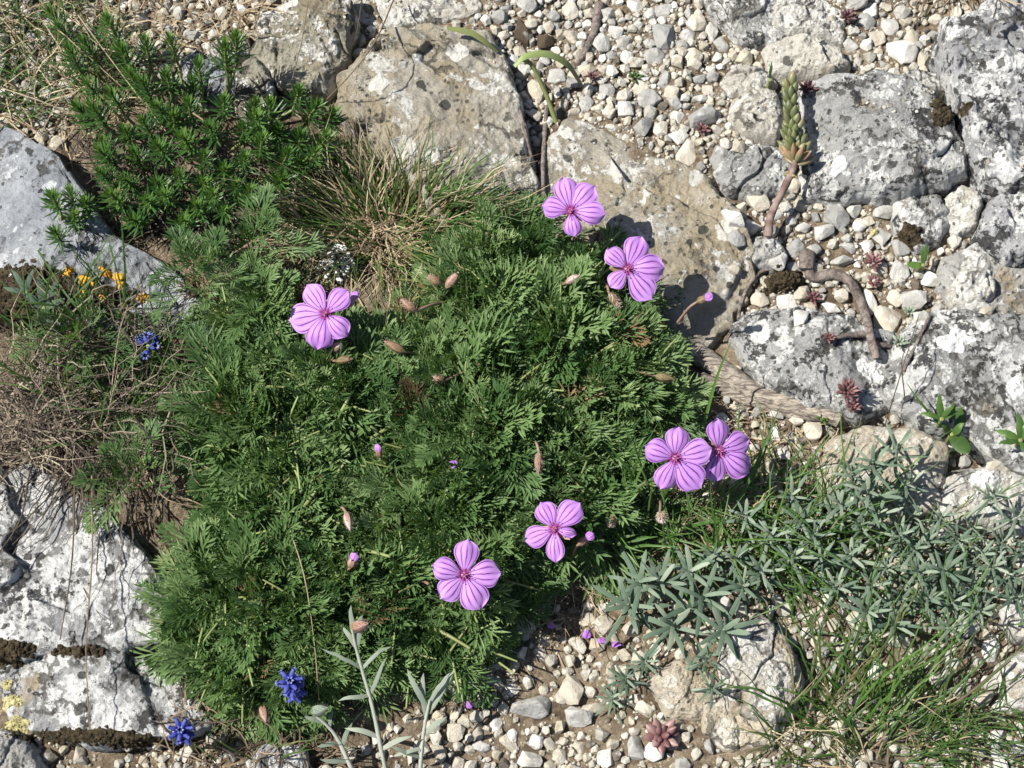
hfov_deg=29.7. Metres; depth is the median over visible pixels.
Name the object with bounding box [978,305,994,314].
pebble
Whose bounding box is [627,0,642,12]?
pebble
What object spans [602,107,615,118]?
pebble
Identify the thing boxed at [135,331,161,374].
grape hyacinth
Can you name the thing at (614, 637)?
pebble
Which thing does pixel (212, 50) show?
rock
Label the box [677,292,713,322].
flower bud
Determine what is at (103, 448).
feathery sprig
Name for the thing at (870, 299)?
pebble
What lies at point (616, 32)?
pebble
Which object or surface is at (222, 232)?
feathery sprig
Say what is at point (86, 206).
needle leaved sprig
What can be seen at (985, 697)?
pebble
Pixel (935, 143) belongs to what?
rock
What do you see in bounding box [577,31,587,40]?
pebble
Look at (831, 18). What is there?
pebble
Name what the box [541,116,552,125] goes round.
pebble
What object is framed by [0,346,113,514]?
bleached tuft
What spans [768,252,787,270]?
pebble
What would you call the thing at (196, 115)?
dry stalk
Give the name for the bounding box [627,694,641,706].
pebble
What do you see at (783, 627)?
pebble
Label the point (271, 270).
feathery sprig
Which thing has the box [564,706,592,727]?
pebble
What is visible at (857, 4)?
pebble
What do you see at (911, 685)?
pebble
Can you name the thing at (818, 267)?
pebble
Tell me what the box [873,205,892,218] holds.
pebble
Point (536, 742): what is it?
pebble
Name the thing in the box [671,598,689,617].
pebble
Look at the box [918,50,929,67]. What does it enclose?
pebble
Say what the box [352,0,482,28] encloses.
rock
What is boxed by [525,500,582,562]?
purple flower
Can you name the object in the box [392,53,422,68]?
rock
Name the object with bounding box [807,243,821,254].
pebble
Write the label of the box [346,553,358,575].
flower bud
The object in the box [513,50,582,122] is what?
arching plant
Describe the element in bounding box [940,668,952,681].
pebble
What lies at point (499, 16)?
pebble
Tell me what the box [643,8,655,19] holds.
pebble
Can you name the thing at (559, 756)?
pebble
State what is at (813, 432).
pebble
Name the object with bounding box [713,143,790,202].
rock
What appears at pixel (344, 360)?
flower bud
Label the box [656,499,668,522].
flower bud
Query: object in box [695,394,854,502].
straw patch
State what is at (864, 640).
pebble
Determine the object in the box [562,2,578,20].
pebble
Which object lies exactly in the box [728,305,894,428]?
rock
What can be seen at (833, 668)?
pebble
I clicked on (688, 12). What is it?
pebble
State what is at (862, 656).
pebble
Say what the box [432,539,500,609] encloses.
purple flower
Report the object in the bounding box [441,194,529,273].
feathery sprig
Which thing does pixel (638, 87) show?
pebble
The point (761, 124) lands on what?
rock
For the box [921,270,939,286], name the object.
pebble
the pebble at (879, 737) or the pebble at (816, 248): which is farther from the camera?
the pebble at (816, 248)
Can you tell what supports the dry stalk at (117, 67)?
on the needle leaved bush at (256, 114)
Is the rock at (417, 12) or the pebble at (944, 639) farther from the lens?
the rock at (417, 12)
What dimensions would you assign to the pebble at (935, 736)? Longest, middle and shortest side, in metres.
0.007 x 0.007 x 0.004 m
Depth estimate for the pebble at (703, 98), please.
1.00 m
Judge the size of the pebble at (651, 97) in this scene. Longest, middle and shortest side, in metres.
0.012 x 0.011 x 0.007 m
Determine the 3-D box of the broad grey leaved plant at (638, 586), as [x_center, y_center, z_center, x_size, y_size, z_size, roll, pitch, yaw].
[0.076,0.102,0.892,0.078,0.038,0.058,0,70,0]
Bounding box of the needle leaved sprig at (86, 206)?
[37,183,101,252]
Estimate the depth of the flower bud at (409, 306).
0.92 m
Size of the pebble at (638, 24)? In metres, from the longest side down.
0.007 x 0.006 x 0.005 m
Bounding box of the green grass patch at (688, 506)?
[608,397,903,655]
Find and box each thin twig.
[518,111,535,167]
[541,105,548,217]
[737,269,773,319]
[881,22,914,60]
[902,314,931,371]
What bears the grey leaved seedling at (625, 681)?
on the ground at (146, 536)
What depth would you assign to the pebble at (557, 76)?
1.01 m
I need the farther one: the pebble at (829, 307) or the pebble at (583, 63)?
the pebble at (583, 63)
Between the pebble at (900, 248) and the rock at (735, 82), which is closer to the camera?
the pebble at (900, 248)
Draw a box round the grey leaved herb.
[693,474,835,615]
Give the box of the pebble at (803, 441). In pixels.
[797,430,826,445]
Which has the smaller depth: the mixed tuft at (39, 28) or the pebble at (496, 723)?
the pebble at (496, 723)
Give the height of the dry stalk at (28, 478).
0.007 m
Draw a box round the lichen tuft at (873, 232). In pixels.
[869,228,878,238]
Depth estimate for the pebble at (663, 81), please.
1.01 m
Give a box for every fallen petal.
[466,701,472,708]
[582,629,590,638]
[597,637,604,642]
[612,641,620,647]
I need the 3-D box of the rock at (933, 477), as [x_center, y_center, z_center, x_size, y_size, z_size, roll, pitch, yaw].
[0.175,0.048,0.935,0.073,0.052,0.057,0,70,0]
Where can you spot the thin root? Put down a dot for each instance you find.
(220, 244)
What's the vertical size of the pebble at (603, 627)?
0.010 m
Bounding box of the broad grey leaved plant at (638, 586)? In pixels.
[592,545,760,664]
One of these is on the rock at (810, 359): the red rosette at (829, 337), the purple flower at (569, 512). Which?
the red rosette at (829, 337)
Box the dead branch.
[803,269,891,359]
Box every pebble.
[431,744,446,761]
[447,722,465,742]
[450,706,462,721]
[451,756,465,767]
[471,723,483,739]
[472,740,490,752]
[490,717,502,733]
[491,9,507,24]
[492,676,503,691]
[497,30,510,40]
[497,701,508,714]
[499,734,517,752]
[501,5,512,12]
[505,682,519,696]
[506,661,519,676]
[507,53,518,66]
[507,729,517,741]
[510,695,550,718]
[513,45,525,56]
[515,18,533,46]
[515,71,527,79]
[516,615,535,634]
[517,0,536,12]
[517,751,542,766]
[520,91,529,100]
[525,18,537,28]
[526,79,544,100]
[527,109,541,120]
[529,734,542,749]
[533,645,546,659]
[537,35,553,48]
[538,632,553,646]
[539,57,549,64]
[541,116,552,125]
[543,737,556,750]
[547,10,559,21]
[547,68,565,83]
[552,22,560,31]
[553,747,566,764]
[554,691,565,703]
[559,675,583,704]
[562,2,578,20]
[563,30,578,44]
[564,42,570,53]
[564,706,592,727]
[568,69,579,77]
[568,107,579,116]
[568,637,585,653]
[573,49,581,58]
[573,742,583,752]
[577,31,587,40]
[578,61,587,67]
[579,95,593,111]
[579,611,593,626]
[581,702,603,716]
[582,20,591,28]
[583,685,597,697]
[589,669,599,681]
[591,614,614,636]
[592,32,610,53]
[596,748,613,767]
[599,83,614,96]
[601,7,615,21]
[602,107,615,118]
[605,124,616,133]
[606,50,616,59]
[606,65,618,77]
[606,662,614,676]
[608,26,623,39]
[611,633,620,646]
[618,101,633,116]
[620,49,633,64]
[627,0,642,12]
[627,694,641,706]
[628,735,643,759]
[632,80,648,94]
[633,116,651,136]
[634,21,643,30]
[634,700,652,717]
[637,89,661,107]
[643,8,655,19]
[643,38,655,47]
[643,47,665,64]
[644,742,664,761]
[650,644,660,654]
[651,24,674,50]
[653,121,667,135]
[655,3,671,16]
[657,70,669,87]
[664,85,678,98]
[667,734,680,750]
[668,96,682,109]
[668,129,688,144]
[670,111,684,123]
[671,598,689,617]
[674,633,688,643]
[675,45,687,56]
[675,139,695,165]
[679,28,695,41]
[684,7,693,18]
[684,48,702,60]
[686,14,707,31]
[688,104,716,129]
[692,74,706,84]
[692,94,707,103]
[693,639,706,655]
[699,41,708,51]
[700,626,711,635]
[701,85,713,94]
[704,739,713,753]
[705,22,717,41]
[706,70,718,82]
[709,145,728,169]
[712,595,731,611]
[713,36,728,51]
[721,209,744,227]
[727,230,745,248]
[728,264,741,274]
[732,139,744,152]
[734,603,745,616]
[742,592,751,600]
[745,219,761,235]
[746,194,769,212]
[749,444,759,450]
[750,292,769,308]
[766,471,784,493]
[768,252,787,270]
[772,427,780,440]
[774,209,783,219]
[775,623,787,633]
[776,294,796,308]
[779,201,793,212]
[780,733,795,746]
[785,216,797,225]
[785,239,804,258]
[785,261,800,271]
[788,178,800,193]
[793,286,810,301]
[793,310,808,326]
[794,196,808,212]
[795,222,810,232]
[796,589,806,601]
[797,430,826,445]
[802,421,821,441]
[803,302,817,309]
[805,701,814,713]
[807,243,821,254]
[810,636,823,647]
[811,212,819,222]
[811,281,823,286]
[812,748,822,760]
[814,224,834,240]
[814,263,822,271]
[815,731,833,750]
[822,301,840,313]
[822,425,830,434]
[823,204,849,229]
[827,15,835,21]
[829,255,854,266]
[830,661,844,674]
[830,712,851,739]
[834,288,848,302]
[835,689,859,708]
[837,745,847,760]
[838,677,849,687]
[840,634,857,651]
[841,242,855,253]
[843,39,859,52]
[845,611,867,633]
[846,0,867,9]
[848,24,859,35]
[852,218,866,232]
[852,591,865,602]
[854,649,864,664]
[857,13,875,29]
[859,239,874,252]
[859,636,873,646]
[860,748,872,761]
[862,215,874,225]
[863,3,877,18]
[863,289,877,315]
[866,279,880,288]
[866,661,888,680]
[869,31,885,45]
[869,227,891,245]
[871,263,887,275]
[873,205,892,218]
[873,305,901,332]
[876,632,912,648]
[876,728,891,742]
[880,19,898,35]
[885,718,894,729]
[886,39,917,64]
[886,289,902,306]
[889,260,909,283]
[891,239,910,256]
[892,556,911,571]
[898,15,912,25]
[898,745,909,756]
[901,290,926,310]
[901,647,918,668]
[902,669,915,686]
[903,29,919,42]
[911,747,921,759]
[913,311,929,321]
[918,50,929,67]
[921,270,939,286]
[924,727,939,741]
[927,31,936,37]
[927,555,940,565]
[928,14,942,23]
[935,525,947,536]
[936,630,949,640]
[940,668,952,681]
[944,656,959,669]
[950,6,961,16]
[951,723,959,731]
[953,612,979,637]
[957,455,970,468]
[961,681,973,692]
[963,637,977,647]
[969,545,981,559]
[971,691,993,707]
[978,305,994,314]
[980,605,998,618]
[981,635,999,662]
[983,536,988,545]
[985,730,1005,748]
[986,460,1008,471]
[990,700,1005,714]
[990,749,1008,760]
[1003,645,1014,652]
[1009,739,1023,755]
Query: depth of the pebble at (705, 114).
0.99 m
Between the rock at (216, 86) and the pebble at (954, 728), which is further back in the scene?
the rock at (216, 86)
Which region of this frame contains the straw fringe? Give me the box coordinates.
[432,572,630,719]
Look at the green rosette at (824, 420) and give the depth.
0.93 m
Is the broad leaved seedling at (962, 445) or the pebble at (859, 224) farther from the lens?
the pebble at (859, 224)
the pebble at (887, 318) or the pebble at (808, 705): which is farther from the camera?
the pebble at (887, 318)
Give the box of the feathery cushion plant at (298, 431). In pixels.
[128,181,714,753]
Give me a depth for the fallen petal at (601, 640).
0.90 m
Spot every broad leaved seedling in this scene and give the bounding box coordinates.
[4,270,33,293]
[26,276,64,333]
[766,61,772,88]
[907,244,927,271]
[920,394,957,427]
[941,406,970,452]
[995,412,1023,451]
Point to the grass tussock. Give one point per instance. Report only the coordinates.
(391, 191)
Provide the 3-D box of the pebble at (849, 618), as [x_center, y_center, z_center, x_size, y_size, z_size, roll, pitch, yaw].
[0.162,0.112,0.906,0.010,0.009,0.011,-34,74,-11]
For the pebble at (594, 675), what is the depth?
0.90 m
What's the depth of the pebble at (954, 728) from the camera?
0.89 m
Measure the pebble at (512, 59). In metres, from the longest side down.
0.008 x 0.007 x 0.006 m
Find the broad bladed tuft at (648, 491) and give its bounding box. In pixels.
[536,386,683,553]
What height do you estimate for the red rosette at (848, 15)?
0.010 m
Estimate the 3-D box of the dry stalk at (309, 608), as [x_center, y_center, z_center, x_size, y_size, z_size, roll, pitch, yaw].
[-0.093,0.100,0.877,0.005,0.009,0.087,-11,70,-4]
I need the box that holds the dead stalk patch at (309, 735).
[138,647,362,767]
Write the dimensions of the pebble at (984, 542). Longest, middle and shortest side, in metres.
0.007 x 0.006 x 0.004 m
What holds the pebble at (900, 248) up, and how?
on the ground at (146, 536)
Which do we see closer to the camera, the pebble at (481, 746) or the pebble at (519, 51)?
the pebble at (481, 746)
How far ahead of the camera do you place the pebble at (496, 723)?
0.89 m
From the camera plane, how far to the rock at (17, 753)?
0.88 m
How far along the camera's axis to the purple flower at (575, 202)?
0.93 m
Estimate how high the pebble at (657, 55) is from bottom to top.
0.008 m
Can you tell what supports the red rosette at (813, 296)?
on the ground at (146, 536)
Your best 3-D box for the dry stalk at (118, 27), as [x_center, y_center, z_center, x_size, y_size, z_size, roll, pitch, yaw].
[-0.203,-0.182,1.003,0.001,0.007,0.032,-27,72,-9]
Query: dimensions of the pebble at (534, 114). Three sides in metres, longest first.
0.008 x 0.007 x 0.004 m
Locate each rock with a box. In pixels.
[0,127,215,339]
[0,463,168,669]
[0,646,215,754]
[0,728,48,767]
[115,11,149,32]
[180,50,234,113]
[206,32,250,72]
[233,57,277,130]
[245,743,312,767]
[250,0,360,105]
[335,23,544,243]
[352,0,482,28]
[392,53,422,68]
[537,117,757,348]
[646,659,720,721]
[701,700,778,752]
[704,0,787,50]
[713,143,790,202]
[715,613,804,724]
[720,64,777,98]
[727,87,783,147]
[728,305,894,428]
[751,236,787,274]
[761,33,850,81]
[773,0,845,47]
[797,69,974,207]
[809,425,948,533]
[879,306,1023,489]
[890,194,949,255]
[897,69,944,100]
[928,0,1023,204]
[931,467,1023,539]
[934,242,1023,314]
[943,185,983,237]
[945,269,995,308]
[969,191,1023,267]
[992,651,1023,715]
[998,593,1023,646]
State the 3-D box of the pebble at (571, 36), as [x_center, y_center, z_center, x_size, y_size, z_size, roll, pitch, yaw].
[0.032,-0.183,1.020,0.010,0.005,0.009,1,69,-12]
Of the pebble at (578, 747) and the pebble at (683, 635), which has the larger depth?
the pebble at (683, 635)
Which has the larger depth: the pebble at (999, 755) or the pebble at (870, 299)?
the pebble at (870, 299)
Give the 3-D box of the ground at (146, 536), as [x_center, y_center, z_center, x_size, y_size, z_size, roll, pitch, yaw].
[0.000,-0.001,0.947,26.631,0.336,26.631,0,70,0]
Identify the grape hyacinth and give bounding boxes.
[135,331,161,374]
[167,717,196,752]
[275,667,307,703]
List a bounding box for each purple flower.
[289,284,350,349]
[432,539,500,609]
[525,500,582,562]
[542,177,605,240]
[604,236,664,300]
[645,427,711,499]
[704,418,749,494]
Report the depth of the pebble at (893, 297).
0.96 m
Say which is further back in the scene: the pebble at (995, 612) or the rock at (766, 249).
the rock at (766, 249)
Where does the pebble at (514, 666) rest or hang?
on the ground at (146, 536)
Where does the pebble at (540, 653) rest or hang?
on the ground at (146, 536)
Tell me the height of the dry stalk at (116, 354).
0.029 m
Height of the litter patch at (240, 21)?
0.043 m
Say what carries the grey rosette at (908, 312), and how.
on the ground at (146, 536)
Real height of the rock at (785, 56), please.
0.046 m
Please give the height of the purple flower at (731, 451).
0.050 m
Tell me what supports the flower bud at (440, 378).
on the feathery cushion plant at (298, 431)
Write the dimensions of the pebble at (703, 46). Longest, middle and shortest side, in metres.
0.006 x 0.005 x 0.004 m
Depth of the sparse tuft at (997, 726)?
0.89 m
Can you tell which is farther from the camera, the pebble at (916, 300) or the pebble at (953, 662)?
the pebble at (916, 300)
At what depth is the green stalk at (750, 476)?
0.90 m
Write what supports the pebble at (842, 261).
on the ground at (146, 536)
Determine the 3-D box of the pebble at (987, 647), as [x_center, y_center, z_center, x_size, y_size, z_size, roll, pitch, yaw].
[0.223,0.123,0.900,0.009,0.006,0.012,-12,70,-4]
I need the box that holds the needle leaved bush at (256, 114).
[40,1,348,238]
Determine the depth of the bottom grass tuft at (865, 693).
0.88 m
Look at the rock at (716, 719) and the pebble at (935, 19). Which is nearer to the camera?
the rock at (716, 719)
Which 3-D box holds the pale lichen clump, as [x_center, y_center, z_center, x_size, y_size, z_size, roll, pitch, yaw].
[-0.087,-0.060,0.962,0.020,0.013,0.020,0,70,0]
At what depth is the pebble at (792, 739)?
0.88 m
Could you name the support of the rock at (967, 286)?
on the ground at (146, 536)
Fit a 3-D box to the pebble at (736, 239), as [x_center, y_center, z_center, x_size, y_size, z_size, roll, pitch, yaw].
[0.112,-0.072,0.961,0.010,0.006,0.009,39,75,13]
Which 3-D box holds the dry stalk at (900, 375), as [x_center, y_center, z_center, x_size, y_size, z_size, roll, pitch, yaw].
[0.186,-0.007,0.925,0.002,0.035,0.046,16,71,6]
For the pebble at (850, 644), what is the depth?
0.90 m
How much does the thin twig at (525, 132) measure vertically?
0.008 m
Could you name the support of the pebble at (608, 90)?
on the ground at (146, 536)
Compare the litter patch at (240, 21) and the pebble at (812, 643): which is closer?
the pebble at (812, 643)
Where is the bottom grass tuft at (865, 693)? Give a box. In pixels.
[678,516,1023,767]
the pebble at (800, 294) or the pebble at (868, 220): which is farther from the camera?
the pebble at (868, 220)
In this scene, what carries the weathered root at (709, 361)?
on the ground at (146, 536)
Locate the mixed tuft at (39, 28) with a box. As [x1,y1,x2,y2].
[0,0,182,168]
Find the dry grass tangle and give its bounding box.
[0,214,266,632]
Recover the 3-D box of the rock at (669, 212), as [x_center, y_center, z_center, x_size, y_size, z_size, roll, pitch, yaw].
[0.065,-0.076,0.984,0.140,0.044,0.092,29,73,10]
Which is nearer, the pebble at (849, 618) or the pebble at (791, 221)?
the pebble at (849, 618)
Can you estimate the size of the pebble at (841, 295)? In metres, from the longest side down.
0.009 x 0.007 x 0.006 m
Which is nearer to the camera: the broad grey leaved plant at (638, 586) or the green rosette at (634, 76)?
the broad grey leaved plant at (638, 586)
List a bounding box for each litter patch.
[39,110,383,292]
[88,0,288,82]
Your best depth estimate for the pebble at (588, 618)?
0.91 m
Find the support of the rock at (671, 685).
on the ground at (146, 536)
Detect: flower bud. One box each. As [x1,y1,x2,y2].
[257,700,270,722]
[327,341,342,354]
[328,355,352,364]
[340,506,353,530]
[343,291,358,317]
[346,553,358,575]
[374,443,383,459]
[384,338,414,354]
[401,298,446,311]
[428,272,443,286]
[432,370,478,384]
[444,272,460,293]
[533,440,544,473]
[559,274,580,287]
[572,531,593,555]
[604,283,623,307]
[607,505,617,527]
[635,371,674,383]
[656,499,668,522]
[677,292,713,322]
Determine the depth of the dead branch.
0.96 m
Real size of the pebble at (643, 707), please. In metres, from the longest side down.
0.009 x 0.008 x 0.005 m
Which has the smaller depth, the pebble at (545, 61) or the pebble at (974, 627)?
the pebble at (974, 627)
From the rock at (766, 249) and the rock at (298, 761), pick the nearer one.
the rock at (298, 761)
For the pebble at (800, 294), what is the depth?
0.96 m
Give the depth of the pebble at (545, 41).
1.02 m
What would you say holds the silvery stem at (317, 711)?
on the ground at (146, 536)
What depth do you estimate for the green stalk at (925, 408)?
0.91 m
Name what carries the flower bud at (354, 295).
on the feathery cushion plant at (298, 431)
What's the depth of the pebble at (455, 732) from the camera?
0.89 m
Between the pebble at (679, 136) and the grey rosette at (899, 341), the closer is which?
the grey rosette at (899, 341)
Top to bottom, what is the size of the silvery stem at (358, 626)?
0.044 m
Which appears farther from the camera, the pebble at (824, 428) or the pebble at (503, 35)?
the pebble at (503, 35)
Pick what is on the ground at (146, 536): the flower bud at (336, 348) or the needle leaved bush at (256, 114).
the needle leaved bush at (256, 114)
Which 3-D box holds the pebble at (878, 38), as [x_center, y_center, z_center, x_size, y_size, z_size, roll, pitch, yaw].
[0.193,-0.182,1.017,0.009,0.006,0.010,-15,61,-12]
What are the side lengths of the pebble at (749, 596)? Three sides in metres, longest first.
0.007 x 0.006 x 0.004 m
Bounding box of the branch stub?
[798,248,815,270]
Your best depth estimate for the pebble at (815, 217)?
0.97 m
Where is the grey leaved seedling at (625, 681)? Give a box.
[595,641,731,724]
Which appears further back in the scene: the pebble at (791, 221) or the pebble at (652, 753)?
the pebble at (791, 221)
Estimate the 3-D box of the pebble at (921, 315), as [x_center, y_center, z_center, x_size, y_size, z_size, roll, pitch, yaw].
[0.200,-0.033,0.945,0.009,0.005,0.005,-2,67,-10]
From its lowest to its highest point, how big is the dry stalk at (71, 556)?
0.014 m
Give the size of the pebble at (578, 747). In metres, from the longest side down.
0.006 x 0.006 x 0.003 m
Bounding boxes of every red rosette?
[586,71,600,80]
[644,717,678,753]
[696,122,711,135]
[798,79,818,94]
[805,290,821,305]
[823,332,835,342]
[836,377,862,403]
[840,7,857,22]
[845,398,861,413]
[863,248,883,271]
[868,275,882,287]
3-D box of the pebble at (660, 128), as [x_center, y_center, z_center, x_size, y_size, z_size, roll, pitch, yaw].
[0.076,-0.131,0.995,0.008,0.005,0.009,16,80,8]
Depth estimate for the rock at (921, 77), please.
1.00 m
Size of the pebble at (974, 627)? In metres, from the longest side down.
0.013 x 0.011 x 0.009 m
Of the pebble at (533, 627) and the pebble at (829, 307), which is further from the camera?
the pebble at (829, 307)
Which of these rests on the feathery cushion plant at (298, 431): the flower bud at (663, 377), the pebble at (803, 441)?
the flower bud at (663, 377)
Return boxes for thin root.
[178,235,261,249]
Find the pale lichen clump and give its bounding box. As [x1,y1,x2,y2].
[316,244,355,285]
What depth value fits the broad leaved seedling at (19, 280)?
0.94 m
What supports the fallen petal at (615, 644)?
on the ground at (146, 536)
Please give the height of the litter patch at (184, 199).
0.036 m
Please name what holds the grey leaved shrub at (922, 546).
on the ground at (146, 536)
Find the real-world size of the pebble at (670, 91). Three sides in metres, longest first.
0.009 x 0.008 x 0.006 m
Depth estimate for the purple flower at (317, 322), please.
0.91 m
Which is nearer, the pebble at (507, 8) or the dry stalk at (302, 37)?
the dry stalk at (302, 37)
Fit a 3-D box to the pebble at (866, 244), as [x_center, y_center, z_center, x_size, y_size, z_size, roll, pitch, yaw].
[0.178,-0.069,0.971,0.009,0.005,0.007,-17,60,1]
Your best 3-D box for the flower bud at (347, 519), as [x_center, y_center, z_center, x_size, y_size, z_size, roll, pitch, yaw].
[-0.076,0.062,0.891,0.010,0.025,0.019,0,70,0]
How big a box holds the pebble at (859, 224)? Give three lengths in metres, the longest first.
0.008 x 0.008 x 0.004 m
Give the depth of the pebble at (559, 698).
0.90 m
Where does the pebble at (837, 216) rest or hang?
on the ground at (146, 536)
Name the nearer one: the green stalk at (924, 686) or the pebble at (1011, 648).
the green stalk at (924, 686)
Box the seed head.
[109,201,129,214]
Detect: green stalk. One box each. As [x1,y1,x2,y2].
[37,250,108,338]
[109,245,131,329]
[701,341,731,432]
[734,403,781,510]
[743,569,819,621]
[903,654,933,697]
[906,382,939,425]
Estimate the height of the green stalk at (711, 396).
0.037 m
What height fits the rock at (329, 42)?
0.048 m
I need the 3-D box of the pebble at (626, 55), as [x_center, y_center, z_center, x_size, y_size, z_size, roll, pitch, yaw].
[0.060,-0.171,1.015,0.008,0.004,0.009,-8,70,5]
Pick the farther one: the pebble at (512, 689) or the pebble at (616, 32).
the pebble at (616, 32)
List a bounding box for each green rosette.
[628,70,643,82]
[816,412,827,425]
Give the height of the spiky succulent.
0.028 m
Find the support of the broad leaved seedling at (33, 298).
on the rock at (30, 170)
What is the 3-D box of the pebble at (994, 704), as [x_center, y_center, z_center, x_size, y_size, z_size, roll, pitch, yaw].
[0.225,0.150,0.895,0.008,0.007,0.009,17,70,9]
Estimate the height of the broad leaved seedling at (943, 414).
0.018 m
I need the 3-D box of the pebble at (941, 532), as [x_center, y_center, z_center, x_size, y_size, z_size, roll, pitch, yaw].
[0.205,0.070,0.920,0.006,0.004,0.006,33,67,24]
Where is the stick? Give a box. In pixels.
[575,0,604,65]
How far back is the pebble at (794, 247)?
0.97 m
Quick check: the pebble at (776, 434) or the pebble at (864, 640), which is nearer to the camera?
the pebble at (864, 640)
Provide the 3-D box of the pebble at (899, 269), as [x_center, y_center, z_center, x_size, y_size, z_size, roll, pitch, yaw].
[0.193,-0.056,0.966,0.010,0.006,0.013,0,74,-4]
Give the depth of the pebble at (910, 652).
0.90 m
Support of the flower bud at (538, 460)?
on the feathery cushion plant at (298, 431)
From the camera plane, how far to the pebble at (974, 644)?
0.90 m
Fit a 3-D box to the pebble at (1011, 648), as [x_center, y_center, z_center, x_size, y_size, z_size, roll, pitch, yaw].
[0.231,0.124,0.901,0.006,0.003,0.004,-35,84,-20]
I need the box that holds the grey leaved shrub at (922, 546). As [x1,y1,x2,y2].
[804,423,1023,647]
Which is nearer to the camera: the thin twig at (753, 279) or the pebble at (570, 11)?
the thin twig at (753, 279)
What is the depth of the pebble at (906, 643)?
0.90 m
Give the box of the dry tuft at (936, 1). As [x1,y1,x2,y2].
[894,0,1023,36]
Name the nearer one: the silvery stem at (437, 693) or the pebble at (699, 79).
the silvery stem at (437, 693)
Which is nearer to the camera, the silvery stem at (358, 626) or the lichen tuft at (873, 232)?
the silvery stem at (358, 626)
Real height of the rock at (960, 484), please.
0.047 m
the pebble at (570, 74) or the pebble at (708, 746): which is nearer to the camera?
the pebble at (708, 746)
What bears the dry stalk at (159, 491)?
on the feathery cushion plant at (298, 431)
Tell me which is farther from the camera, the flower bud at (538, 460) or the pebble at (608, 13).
the pebble at (608, 13)
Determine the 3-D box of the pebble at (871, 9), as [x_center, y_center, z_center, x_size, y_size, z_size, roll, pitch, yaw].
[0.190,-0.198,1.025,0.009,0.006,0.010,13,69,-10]
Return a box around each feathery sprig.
[6,290,142,385]
[70,411,175,534]
[146,222,260,325]
[155,587,237,686]
[192,182,325,300]
[202,248,302,356]
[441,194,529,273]
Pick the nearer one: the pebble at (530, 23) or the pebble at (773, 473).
the pebble at (773, 473)
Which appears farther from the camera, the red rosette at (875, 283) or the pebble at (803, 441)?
the red rosette at (875, 283)
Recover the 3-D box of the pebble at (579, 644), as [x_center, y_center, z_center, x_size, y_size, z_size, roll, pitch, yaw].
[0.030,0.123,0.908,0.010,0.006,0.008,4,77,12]
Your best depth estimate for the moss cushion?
0.96 m
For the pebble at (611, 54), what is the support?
on the ground at (146, 536)
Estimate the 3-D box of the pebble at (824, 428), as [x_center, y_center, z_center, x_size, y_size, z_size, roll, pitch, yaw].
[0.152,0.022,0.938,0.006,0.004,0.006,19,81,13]
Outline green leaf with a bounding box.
[447,26,497,52]
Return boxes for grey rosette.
[893,335,909,349]
[903,306,916,317]
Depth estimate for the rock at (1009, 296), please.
0.96 m
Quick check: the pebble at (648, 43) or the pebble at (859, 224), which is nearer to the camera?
the pebble at (859, 224)
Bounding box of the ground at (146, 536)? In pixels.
[0,0,1023,767]
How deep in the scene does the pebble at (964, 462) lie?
0.93 m
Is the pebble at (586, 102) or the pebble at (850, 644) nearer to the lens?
the pebble at (850, 644)
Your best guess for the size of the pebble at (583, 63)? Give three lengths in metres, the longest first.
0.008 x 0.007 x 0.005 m
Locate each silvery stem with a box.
[304,703,353,767]
[322,606,410,767]
[391,669,454,767]
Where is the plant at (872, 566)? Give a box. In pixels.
[710,413,1023,678]
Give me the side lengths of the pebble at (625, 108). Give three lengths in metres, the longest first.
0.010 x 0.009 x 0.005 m
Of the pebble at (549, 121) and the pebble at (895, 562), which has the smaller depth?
the pebble at (895, 562)
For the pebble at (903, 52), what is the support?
on the ground at (146, 536)
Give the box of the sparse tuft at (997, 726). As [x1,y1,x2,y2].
[874,635,1023,767]
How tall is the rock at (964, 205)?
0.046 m
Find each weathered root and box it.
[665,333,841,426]
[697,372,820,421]
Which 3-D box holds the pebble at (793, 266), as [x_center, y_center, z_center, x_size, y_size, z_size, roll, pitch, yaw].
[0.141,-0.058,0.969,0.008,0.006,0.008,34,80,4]
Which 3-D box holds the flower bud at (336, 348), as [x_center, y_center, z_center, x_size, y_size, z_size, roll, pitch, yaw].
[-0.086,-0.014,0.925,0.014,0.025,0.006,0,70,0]
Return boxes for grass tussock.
[209,86,567,324]
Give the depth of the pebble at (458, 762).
0.89 m
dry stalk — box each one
[0,470,30,551]
[2,87,95,124]
[49,21,131,95]
[59,470,75,639]
[77,15,180,149]
[85,476,92,729]
[107,7,133,59]
[108,305,127,418]
[140,479,203,505]
[141,455,200,507]
[192,112,251,157]
[288,524,318,699]
[292,2,308,78]
[323,0,393,102]
[356,0,361,35]
[885,318,917,424]
[901,341,911,399]
[930,659,1010,712]
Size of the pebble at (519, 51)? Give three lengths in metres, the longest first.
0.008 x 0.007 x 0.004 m
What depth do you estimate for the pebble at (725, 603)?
0.91 m
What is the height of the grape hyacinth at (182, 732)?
0.038 m
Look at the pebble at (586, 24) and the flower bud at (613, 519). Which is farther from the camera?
the pebble at (586, 24)
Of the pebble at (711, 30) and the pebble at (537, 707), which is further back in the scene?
the pebble at (711, 30)
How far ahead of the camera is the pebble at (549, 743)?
0.89 m
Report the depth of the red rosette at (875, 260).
0.96 m
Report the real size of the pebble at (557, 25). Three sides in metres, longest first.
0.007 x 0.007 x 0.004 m
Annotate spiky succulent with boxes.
[764,70,815,237]
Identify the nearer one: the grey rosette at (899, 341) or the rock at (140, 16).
the grey rosette at (899, 341)

